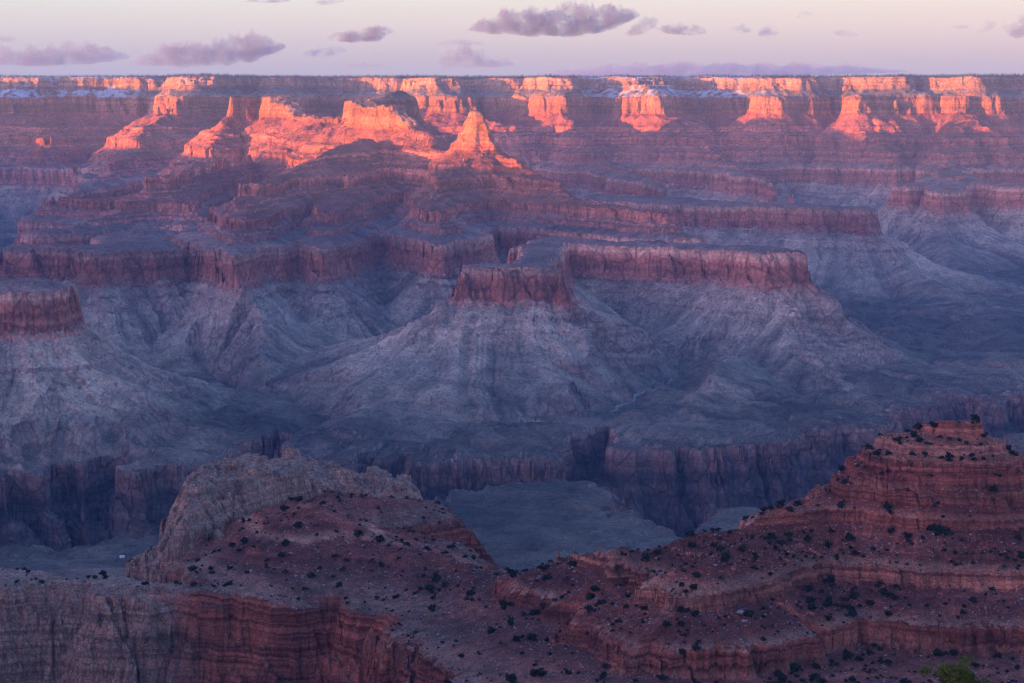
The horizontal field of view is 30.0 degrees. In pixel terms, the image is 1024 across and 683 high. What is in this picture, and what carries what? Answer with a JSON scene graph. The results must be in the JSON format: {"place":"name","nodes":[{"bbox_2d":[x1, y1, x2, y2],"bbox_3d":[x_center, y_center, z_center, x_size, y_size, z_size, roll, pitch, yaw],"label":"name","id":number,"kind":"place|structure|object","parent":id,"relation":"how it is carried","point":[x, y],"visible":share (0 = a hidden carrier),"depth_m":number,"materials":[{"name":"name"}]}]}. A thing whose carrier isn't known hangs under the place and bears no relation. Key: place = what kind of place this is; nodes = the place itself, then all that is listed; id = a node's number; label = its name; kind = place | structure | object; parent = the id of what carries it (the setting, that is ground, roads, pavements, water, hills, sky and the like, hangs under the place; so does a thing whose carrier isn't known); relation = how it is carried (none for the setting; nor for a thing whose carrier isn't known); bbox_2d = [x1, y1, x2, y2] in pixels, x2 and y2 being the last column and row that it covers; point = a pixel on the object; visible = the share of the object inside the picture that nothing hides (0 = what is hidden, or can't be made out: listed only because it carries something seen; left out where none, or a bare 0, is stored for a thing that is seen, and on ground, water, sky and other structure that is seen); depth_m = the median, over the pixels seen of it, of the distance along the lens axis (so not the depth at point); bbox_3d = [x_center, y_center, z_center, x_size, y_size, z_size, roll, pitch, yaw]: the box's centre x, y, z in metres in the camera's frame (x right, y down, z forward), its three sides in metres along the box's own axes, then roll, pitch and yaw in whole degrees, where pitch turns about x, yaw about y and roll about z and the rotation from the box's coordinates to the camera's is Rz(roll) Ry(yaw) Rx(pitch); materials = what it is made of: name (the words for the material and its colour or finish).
{"place":"outdoors","nodes":[
{"label":"outdoors","id":0,"kind":"place"},
{"bbox_2d":[0,228,190,367],"bbox_3d":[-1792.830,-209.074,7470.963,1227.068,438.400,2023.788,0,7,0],"label":"mesa","id":1,"kind":"structure","parent":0,"point":[132,287],"depth_m":6999.48,"materials":[{"name":"grey stone"}]},
{"bbox_2d":[0,278,242,463],"bbox_3d":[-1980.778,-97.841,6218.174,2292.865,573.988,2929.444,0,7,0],"label":"mesa","id":2,"kind":"structure","parent":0,"point":[74,384],"depth_m":5346.29,"materials":[{"name":"grey stone"}]},
{"bbox_2d":[3,154,262,250],"bbox_3d":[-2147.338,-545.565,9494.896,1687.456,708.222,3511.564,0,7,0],"label":"mesa","id":3,"kind":"structure","parent":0,"point":[182,200],"depth_m":8940.49,"materials":[{"name":"stone"}]},
{"bbox_2d":[6,75,260,237],"bbox_3d":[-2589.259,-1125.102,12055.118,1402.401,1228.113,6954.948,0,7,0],"label":"rim spur","id":4,"kind":"structure","parent":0,"point":[182,111],"depth_m":13565.95,"materials":[{"name":"red stone"}]},
{"bbox_2d":[126,448,422,583],"bbox_3d":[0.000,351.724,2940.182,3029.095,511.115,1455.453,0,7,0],"label":"limestone crag","id":5,"kind":"structure","parent":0,"point":[183,521],"depth_m":2407.23,"materials":[{"name":"pale limestone rock"}]},
{"bbox_2d":[0,487,693,682],"bbox_3d":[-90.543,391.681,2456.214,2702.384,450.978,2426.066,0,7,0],"label":"red hill","id":6,"kind":"structure","parent":0,"point":[73,630],"depth_m":2068.07,"materials":[{"name":"red stone"}]},
{"bbox_2d":[279,504,287,510],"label":"shrub","id":7,"kind":"object","parent":6,"relation":"on","point":[282,507],"visible":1,"depth_m":2259.77,"materials":[{"name":"green plant"}]},
{"bbox_2d":[281,539,289,545],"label":"shrub","id":8,"kind":"object","parent":6,"relation":"on","point":[285,542],"visible":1,"depth_m":2162.78,"materials":[{"name":"green plant"}]},
{"bbox_2d":[293,521,302,527],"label":"shrub","id":9,"kind":"object","parent":6,"relation":"on","point":[296,524],"visible":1,"depth_m":2196.51,"materials":[{"name":"green plant"}]},
{"bbox_2d":[354,529,362,536],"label":"shrub","id":10,"kind":"object","parent":6,"relation":"on","point":[357,532],"visible":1,"depth_m":2190.01,"materials":[{"name":"green plant"}]},
{"bbox_2d":[374,534,384,541],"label":"shrub","id":11,"kind":"object","parent":6,"relation":"on","point":[380,538],"visible":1,"depth_m":2172.66,"materials":[{"name":"green plant"}]},
{"bbox_2d":[427,604,435,611],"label":"shrub","id":12,"kind":"object","parent":6,"relation":"on","point":[431,607],"visible":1,"depth_m":1976.29,"materials":[{"name":"green plant"}]},
{"bbox_2d":[430,575,441,580],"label":"shrub","id":13,"kind":"object","parent":6,"relation":"on","point":[436,578],"visible":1,"depth_m":2057.47,"materials":[{"name":"green plant"}]},
{"bbox_2d":[466,589,475,595],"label":"shrub","id":14,"kind":"object","parent":6,"relation":"on","point":[470,592],"visible":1,"depth_m":1984.28,"materials":[{"name":"green plant"}]},
{"bbox_2d":[487,627,495,633],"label":"shrub","id":15,"kind":"object","parent":6,"relation":"on","point":[491,630],"visible":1,"depth_m":1848.06,"materials":[{"name":"green plant"}]},
{"bbox_2d":[498,599,506,605],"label":"shrub","id":16,"kind":"object","parent":6,"relation":"on","point":[502,602],"visible":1,"depth_m":1938.75,"materials":[{"name":"green plant"}]},
{"bbox_2d":[506,617,513,625],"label":"shrub","id":17,"kind":"object","parent":6,"relation":"on","point":[510,622],"visible":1,"depth_m":1872.54,"materials":[{"name":"green plant"}]},
{"bbox_2d":[505,673,516,681],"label":"shrub","id":18,"kind":"object","parent":6,"relation":"on","point":[508,677],"visible":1,"depth_m":1716.27,"materials":[{"name":"green plant"}]},
{"bbox_2d":[0,420,1023,682],"bbox_3d":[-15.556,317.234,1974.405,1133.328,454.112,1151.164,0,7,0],"label":"shrubs","id":19,"kind":"object","parent":6,"relation":"on","point":[554,572],"visible":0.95,"depth_m":1942.32,"materials":[{"name":"green plant"}]},
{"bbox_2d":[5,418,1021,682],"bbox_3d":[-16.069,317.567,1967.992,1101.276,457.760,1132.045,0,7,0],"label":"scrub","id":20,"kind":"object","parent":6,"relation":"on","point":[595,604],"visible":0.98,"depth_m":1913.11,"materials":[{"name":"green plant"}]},
{"bbox_2d":[513,635,521,641],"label":"shrub","id":21,"kind":"object","parent":6,"relation":"on","point":[516,638],"visible":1,"depth_m":1816.54,"materials":[{"name":"green plant"}]},
{"bbox_2d":[526,633,536,640],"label":"shrub","id":22,"kind":"object","parent":6,"relation":"on","point":[532,636],"visible":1,"depth_m":1819.79,"materials":[{"name":"green plant"}]},
{"bbox_2d":[529,669,538,676],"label":"shrub","id":23,"kind":"object","parent":6,"relation":"on","point":[533,672],"visible":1,"depth_m":1721.45,"materials":[{"name":"green plant"}]},
{"bbox_2d":[536,667,546,676],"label":"shrub","id":24,"kind":"object","parent":6,"relation":"on","point":[541,672],"visible":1,"depth_m":1715.09,"materials":[{"name":"green plant"}]},
{"bbox_2d":[563,668,571,674],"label":"shrub","id":25,"kind":"object","parent":6,"relation":"on","point":[567,671],"visible":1,"depth_m":1719.14,"materials":[{"name":"green plant"}]},
{"bbox_2d":[656,674,667,679],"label":"shrub","id":26,"kind":"object","parent":6,"relation":"on","point":[662,677],"visible":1,"depth_m":1702.73,"materials":[{"name":"green plant"}]},
{"bbox_2d":[151,77,706,393],"bbox_3d":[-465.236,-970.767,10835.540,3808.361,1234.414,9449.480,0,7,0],"label":"temple butte","id":27,"kind":"object","parent":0,"point":[370,218],"visible":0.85,"depth_m":8029.94,"materials":[{"name":"stone"}]},
{"bbox_2d":[0,228,1023,570],"bbox_3d":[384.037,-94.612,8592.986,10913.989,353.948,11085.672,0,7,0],"label":"canyon floor","id":28,"kind":"structure","parent":0,"point":[960,352],"depth_m":5381.64,"materials":[{"name":"grey stone"}]},
{"bbox_2d":[259,241,815,430],"bbox_3d":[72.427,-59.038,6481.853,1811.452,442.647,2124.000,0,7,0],"label":"mesa","id":29,"kind":"structure","parent":28,"relation":"on","point":[533,332],"depth_m":6107.29,"materials":[{"name":"grey stone"}]},
{"bbox_2d":[611,377,673,411],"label":"dry wash","id":30,"kind":"object","parent":28,"relation":"on","point":[634,397],"visible":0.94,"depth_m":6059.51},
{"bbox_2d":[527,236,917,395],"bbox_3d":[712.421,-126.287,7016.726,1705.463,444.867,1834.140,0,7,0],"label":"mesa","id":31,"kind":"structure","parent":28,"relation":"on","point":[779,314],"depth_m":6938.16,"materials":[{"name":"grey stone"}]},
{"bbox_2d":[580,163,1023,310],"bbox_3d":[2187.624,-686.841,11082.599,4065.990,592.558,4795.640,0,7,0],"label":"mesa","id":32,"kind":"structure","parent":28,"relation":"on","point":[945,234],"depth_m":10043.79,"materials":[{"name":"grey stone"}]},
{"bbox_2d":[0,75,1023,231],"bbox_3d":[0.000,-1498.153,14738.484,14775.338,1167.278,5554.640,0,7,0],"label":"canyon rim","id":33,"kind":"object","parent":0,"point":[843,141],"visible":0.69,"depth_m":14706.38,"materials":[{"name":"stone"}]},
{"bbox_2d":[0,73,1023,79],"bbox_3d":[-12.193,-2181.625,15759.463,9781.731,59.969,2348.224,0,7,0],"label":"rim forest","id":34,"kind":"object","parent":33,"relation":"on","point":[572,75],"visible":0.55,"depth_m":15408.94,"materials":[{"name":"green plant"}]},
{"bbox_2d":[0,384,1023,552],"bbox_3d":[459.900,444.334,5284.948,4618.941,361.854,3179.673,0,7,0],"label":"gorge","id":35,"kind":"structure","parent":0,"point":[61,508],"depth_m":5134.21,"materials":[{"name":"grey stone"}]},
{"bbox_2d":[0,0,1023,76],"label":"sky","id":36,"kind":"structure","parent":0,"point":[673,38],"materials":[{"name":"purple"}]},
{"bbox_2d":[504,76,666,197],"bbox_3d":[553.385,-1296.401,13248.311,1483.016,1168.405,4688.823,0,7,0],"label":"rim spur","id":37,"kind":"structure","parent":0,"point":[556,115],"depth_m":14285.56,"materials":[{"name":"red stone"}]},
{"bbox_2d":[359,419,1023,682],"bbox_3d":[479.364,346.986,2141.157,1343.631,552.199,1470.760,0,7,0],"label":"rocky ridge","id":38,"kind":"structure","parent":0,"point":[979,638],"depth_m":1869.87,"materials":[{"name":"red stone"}]},
{"bbox_2d":[509,569,519,577],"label":"shrub","id":39,"kind":"object","parent":38,"relation":"on","point":[513,573],"visible":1,"depth_m":1980.19,"materials":[{"name":"green plant"}]},
{"bbox_2d":[529,609,541,614],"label":"shrub","id":40,"kind":"object","parent":38,"relation":"on","point":[534,611],"visible":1,"depth_m":1908.46,"materials":[{"name":"green plant"}]},
{"bbox_2d":[540,563,549,570],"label":"shrub","id":41,"kind":"object","parent":38,"relation":"on","point":[546,566],"visible":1,"depth_m":1969.66,"materials":[{"name":"green plant"}]},
{"bbox_2d":[542,574,551,580],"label":"shrub","id":42,"kind":"object","parent":38,"relation":"on","point":[545,577],"visible":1,"depth_m":1948.18,"materials":[{"name":"green plant"}]},
{"bbox_2d":[567,560,576,565],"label":"shrub","id":43,"kind":"object","parent":38,"relation":"on","point":[570,562],"visible":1,"depth_m":1962.11,"materials":[{"name":"green plant"}]},
{"bbox_2d":[584,605,592,612],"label":"shrub","id":44,"kind":"object","parent":38,"relation":"on","point":[589,608],"visible":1,"depth_m":1817.01,"materials":[{"name":"green plant"}]},
{"bbox_2d":[586,591,594,599],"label":"shrub","id":45,"kind":"object","parent":38,"relation":"on","point":[591,595],"visible":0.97,"depth_m":1878.11,"materials":[{"name":"green plant"}]},
{"bbox_2d":[590,585,599,590],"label":"shrub","id":46,"kind":"object","parent":38,"relation":"on","point":[594,588],"visible":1,"depth_m":1882.62,"materials":[{"name":"green plant"}]},
{"bbox_2d":[596,599,606,603],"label":"shrub","id":47,"kind":"object","parent":38,"relation":"on","point":[602,601],"visible":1,"depth_m":1844.97,"materials":[{"name":"green plant"}]},
{"bbox_2d":[641,552,649,560],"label":"shrub","id":48,"kind":"object","parent":38,"relation":"on","point":[645,556],"visible":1,"depth_m":1895.10,"materials":[{"name":"green plant"}]},
{"bbox_2d":[652,548,662,554],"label":"shrub","id":49,"kind":"object","parent":38,"relation":"on","point":[657,551],"visible":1,"depth_m":1901.36,"materials":[{"name":"green plant"}]},
{"bbox_2d":[676,606,684,612],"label":"shrub","id":50,"kind":"object","parent":38,"relation":"on","point":[680,609],"visible":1,"depth_m":1770.38,"materials":[{"name":"green plant"}]},
{"bbox_2d":[685,530,694,536],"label":"shrub","id":51,"kind":"object","parent":38,"relation":"on","point":[690,533],"visible":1,"depth_m":1906.92,"materials":[{"name":"green plant"}]},
{"bbox_2d":[687,541,695,547],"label":"shrub","id":52,"kind":"object","parent":38,"relation":"on","point":[690,544],"visible":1,"depth_m":1889.85,"materials":[{"name":"green plant"}]},
{"bbox_2d":[689,583,696,589],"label":"shrub","id":53,"kind":"object","parent":38,"relation":"on","point":[693,586],"visible":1,"depth_m":1792.13,"materials":[{"name":"green plant"}]},
{"bbox_2d":[690,610,699,616],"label":"shrub","id":54,"kind":"object","parent":38,"relation":"on","point":[694,613],"visible":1,"depth_m":1764.11,"materials":[{"name":"green plant"}]},
{"bbox_2d":[691,644,700,650],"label":"shrub","id":55,"kind":"object","parent":38,"relation":"on","point":[694,647],"visible":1,"depth_m":1722.77,"materials":[{"name":"green plant"}]},
{"bbox_2d":[692,571,700,576],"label":"shrub","id":56,"kind":"object","parent":38,"relation":"on","point":[696,574],"visible":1,"depth_m":1807.73,"materials":[{"name":"green plant"}]},
{"bbox_2d":[720,555,729,561],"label":"shrub","id":57,"kind":"object","parent":38,"relation":"on","point":[724,558],"visible":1,"depth_m":1843.13,"materials":[{"name":"green plant"}]},
{"bbox_2d":[737,544,745,550],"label":"shrub","id":58,"kind":"object","parent":38,"relation":"on","point":[742,548],"visible":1,"depth_m":1871.67,"materials":[{"name":"green plant"}]},
{"bbox_2d":[742,609,754,616],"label":"shrub","id":59,"kind":"object","parent":38,"relation":"on","point":[749,613],"visible":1,"depth_m":1775.21,"materials":[{"name":"green plant"}]},
{"bbox_2d":[767,532,776,539],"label":"shrub","id":60,"kind":"object","parent":38,"relation":"on","point":[771,536],"visible":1,"depth_m":1911.28,"materials":[{"name":"green plant"}]},
{"bbox_2d":[775,500,784,505],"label":"shrub","id":61,"kind":"object","parent":38,"relation":"on","point":[781,502],"visible":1,"depth_m":2107.85,"materials":[{"name":"green plant"}]},
{"bbox_2d":[777,675,787,681],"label":"shrub","id":62,"kind":"object","parent":38,"relation":"on","point":[783,678],"visible":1,"depth_m":1721.12,"materials":[{"name":"green plant"}]},
{"bbox_2d":[790,665,798,671],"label":"shrub","id":63,"kind":"object","parent":38,"relation":"on","point":[794,668],"visible":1,"depth_m":1746.36,"materials":[{"name":"green plant"}]},
{"bbox_2d":[792,500,801,505],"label":"shrub","id":64,"kind":"object","parent":38,"relation":"on","point":[796,503],"visible":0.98,"depth_m":2067.64,"materials":[{"name":"green plant"}]},
{"bbox_2d":[803,535,811,541],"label":"shrub","id":65,"kind":"object","parent":38,"relation":"on","point":[807,538],"visible":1,"depth_m":1935.40,"materials":[{"name":"green plant"}]},
{"bbox_2d":[804,585,813,590],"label":"shrub","id":66,"kind":"object","parent":38,"relation":"on","point":[808,587],"visible":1,"depth_m":1866.82,"materials":[{"name":"green plant"}]},
{"bbox_2d":[806,595,815,602],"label":"shrub","id":67,"kind":"object","parent":38,"relation":"on","point":[811,599],"visible":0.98,"depth_m":1841.68,"materials":[{"name":"green plant"}]},
{"bbox_2d":[807,602,817,609],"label":"shrub","id":68,"kind":"object","parent":38,"relation":"on","point":[810,605],"visible":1,"depth_m":1823.89,"materials":[{"name":"green plant"}]},
{"bbox_2d":[808,673,820,678],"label":"shrub","id":69,"kind":"object","parent":38,"relation":"on","point":[815,675],"visible":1,"depth_m":1733.08,"materials":[{"name":"green plant"}]},
{"bbox_2d":[815,678,826,682],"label":"shrub","id":70,"kind":"object","parent":38,"relation":"on","point":[821,680],"visible":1,"depth_m":1722.92,"materials":[{"name":"green plant"}]},
{"bbox_2d":[823,541,831,547],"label":"shrub","id":71,"kind":"object","parent":38,"relation":"on","point":[827,543],"visible":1,"depth_m":1927.59,"materials":[{"name":"green plant"}]},
{"bbox_2d":[825,595,832,605],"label":"shrub","id":72,"kind":"object","parent":38,"relation":"on","point":[829,599],"visible":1,"depth_m":1848.67,"materials":[{"name":"green plant"}]},
{"bbox_2d":[826,575,834,581],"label":"shrub","id":73,"kind":"object","parent":38,"relation":"on","point":[831,578],"visible":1,"depth_m":1896.36,"materials":[{"name":"green plant"}]},
{"bbox_2d":[836,501,843,507],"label":"shrub","id":74,"kind":"object","parent":38,"relation":"on","point":[840,504],"visible":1,"depth_m":1978.65,"materials":[{"name":"green plant"}]},
{"bbox_2d":[842,652,853,657],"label":"shrub","id":75,"kind":"object","parent":38,"relation":"on","point":[848,655],"visible":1,"depth_m":1791.39,"materials":[{"name":"green plant"}]},
{"bbox_2d":[845,532,855,539],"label":"shrub","id":76,"kind":"object","parent":38,"relation":"on","point":[849,536],"visible":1,"depth_m":1937.55,"materials":[{"name":"green plant"}]},
{"bbox_2d":[847,608,857,616],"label":"shrub","id":77,"kind":"object","parent":38,"relation":"on","point":[851,613],"visible":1,"depth_m":1837.00,"materials":[{"name":"green plant"}]},
{"bbox_2d":[848,592,859,598],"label":"shrub","id":78,"kind":"object","parent":38,"relation":"on","point":[853,595],"visible":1,"depth_m":1862.16,"materials":[{"name":"green plant"}]},
{"bbox_2d":[866,599,874,605],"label":"shrub","id":79,"kind":"object","parent":38,"relation":"on","point":[869,602],"visible":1,"depth_m":1856.57,"materials":[{"name":"green plant"}]},
{"bbox_2d":[878,587,887,594],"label":"shrub","id":80,"kind":"object","parent":38,"relation":"on","point":[883,591],"visible":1,"depth_m":1863.85,"materials":[{"name":"green plant"}]},
{"bbox_2d":[883,659,891,665],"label":"shrub","id":81,"kind":"object","parent":38,"relation":"on","point":[888,662],"visible":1,"depth_m":1782.84,"materials":[{"name":"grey plant"}]},
{"bbox_2d":[883,501,892,509],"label":"shrub","id":82,"kind":"object","parent":38,"relation":"on","point":[886,505],"visible":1,"depth_m":1952.90,"materials":[{"name":"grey plant"}]},
{"bbox_2d":[884,610,892,615],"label":"shrub","id":83,"kind":"object","parent":38,"relation":"on","point":[887,613],"visible":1,"depth_m":1835.12,"materials":[{"name":"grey plant"}]},
{"bbox_2d":[899,677,909,682],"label":"shrub","id":84,"kind":"object","parent":38,"relation":"on","point":[904,680],"visible":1,"depth_m":1737.45,"materials":[{"name":"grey plant"}]},
{"bbox_2d":[902,531,911,537],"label":"shrub","id":85,"kind":"object","parent":38,"relation":"on","point":[907,534],"visible":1,"depth_m":1921.75,"materials":[{"name":"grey plant"}]},
{"bbox_2d":[910,431,917,437],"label":"shrub","id":86,"kind":"object","parent":38,"relation":"on","point":[913,433],"visible":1,"depth_m":2016.52,"materials":[{"name":"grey plant"}]},
{"bbox_2d":[912,422,922,429],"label":"shrub","id":87,"kind":"object","parent":38,"relation":"on","point":[917,426],"visible":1,"depth_m":2026.65,"materials":[{"name":"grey plant"}]},
{"bbox_2d":[926,523,936,530],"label":"shrub","id":88,"kind":"object","parent":38,"relation":"on","point":[928,528],"visible":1,"depth_m":1926.25,"materials":[{"name":"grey plant"}]},
{"bbox_2d":[928,421,937,427],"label":"shrub","id":89,"kind":"object","parent":38,"relation":"on","point":[933,424],"visible":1,"depth_m":2021.48,"materials":[{"name":"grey plant"}]},
{"bbox_2d":[933,647,943,656],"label":"shrub","id":90,"kind":"object","parent":38,"relation":"on","point":[937,651],"visible":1,"depth_m":1800.17,"materials":[{"name":"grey plant"}]},
{"bbox_2d":[933,524,943,530],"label":"shrub","id":91,"kind":"object","parent":38,"relation":"on","point":[939,527],"visible":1,"depth_m":1922.08,"materials":[{"name":"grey plant"}]},
{"bbox_2d":[949,649,957,655],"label":"shrub","id":92,"kind":"object","parent":38,"relation":"on","point":[952,652],"visible":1,"depth_m":1802.41,"materials":[{"name":"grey plant"}]},
{"bbox_2d":[968,597,976,602],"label":"shrub","id":93,"kind":"object","parent":38,"relation":"on","point":[973,599],"visible":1,"depth_m":1838.68,"materials":[{"name":"green plant"}]},
{"bbox_2d":[970,414,979,419],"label":"shrub","id":94,"kind":"object","parent":38,"relation":"on","point":[976,416],"visible":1,"depth_m":2023.99,"materials":[{"name":"green plant"}]},
{"bbox_2d":[988,485,997,491],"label":"shrub","id":95,"kind":"object","parent":38,"relation":"on","point":[993,488],"visible":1,"depth_m":1954.74,"materials":[{"name":"green plant"}]},
{"bbox_2d":[992,652,1001,657],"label":"shrub","id":96,"kind":"object","parent":38,"relation":"on","point":[998,654],"visible":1,"depth_m":1796.16,"materials":[{"name":"green plant"}]},
{"bbox_2d":[1017,551,1023,557],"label":"shrub","id":97,"kind":"object","parent":38,"relation":"on","point":[1020,554],"visible":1,"depth_m":1881.82,"materials":[{"name":"green plant"}]},
{"bbox_2d":[592,76,793,202],"bbox_3d":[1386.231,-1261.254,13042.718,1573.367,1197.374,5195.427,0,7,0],"label":"rim spur","id":98,"kind":"structure","parent":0,"point":[658,130],"depth_m":14282.46,"materials":[{"name":"red stone"}]},
{"bbox_2d":[910,75,1023,183],"bbox_3d":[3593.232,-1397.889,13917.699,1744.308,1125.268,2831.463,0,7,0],"label":"rim spur","id":99,"kind":"structure","parent":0,"point":[976,130],"depth_m":14240.44,"materials":[{"name":"stone"}]},
{"bbox_3d":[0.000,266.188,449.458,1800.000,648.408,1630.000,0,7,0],"label":"rim","id":100,"kind":"structure","parent":0,"visible":0},
{"bbox_2d":[918,654,993,682],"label":"juniper tree","id":101,"kind":"object","parent":100,"relation":"on","point":[966,675],"visible":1,"depth_m":112.87,"materials":[{"name":"green plant"}]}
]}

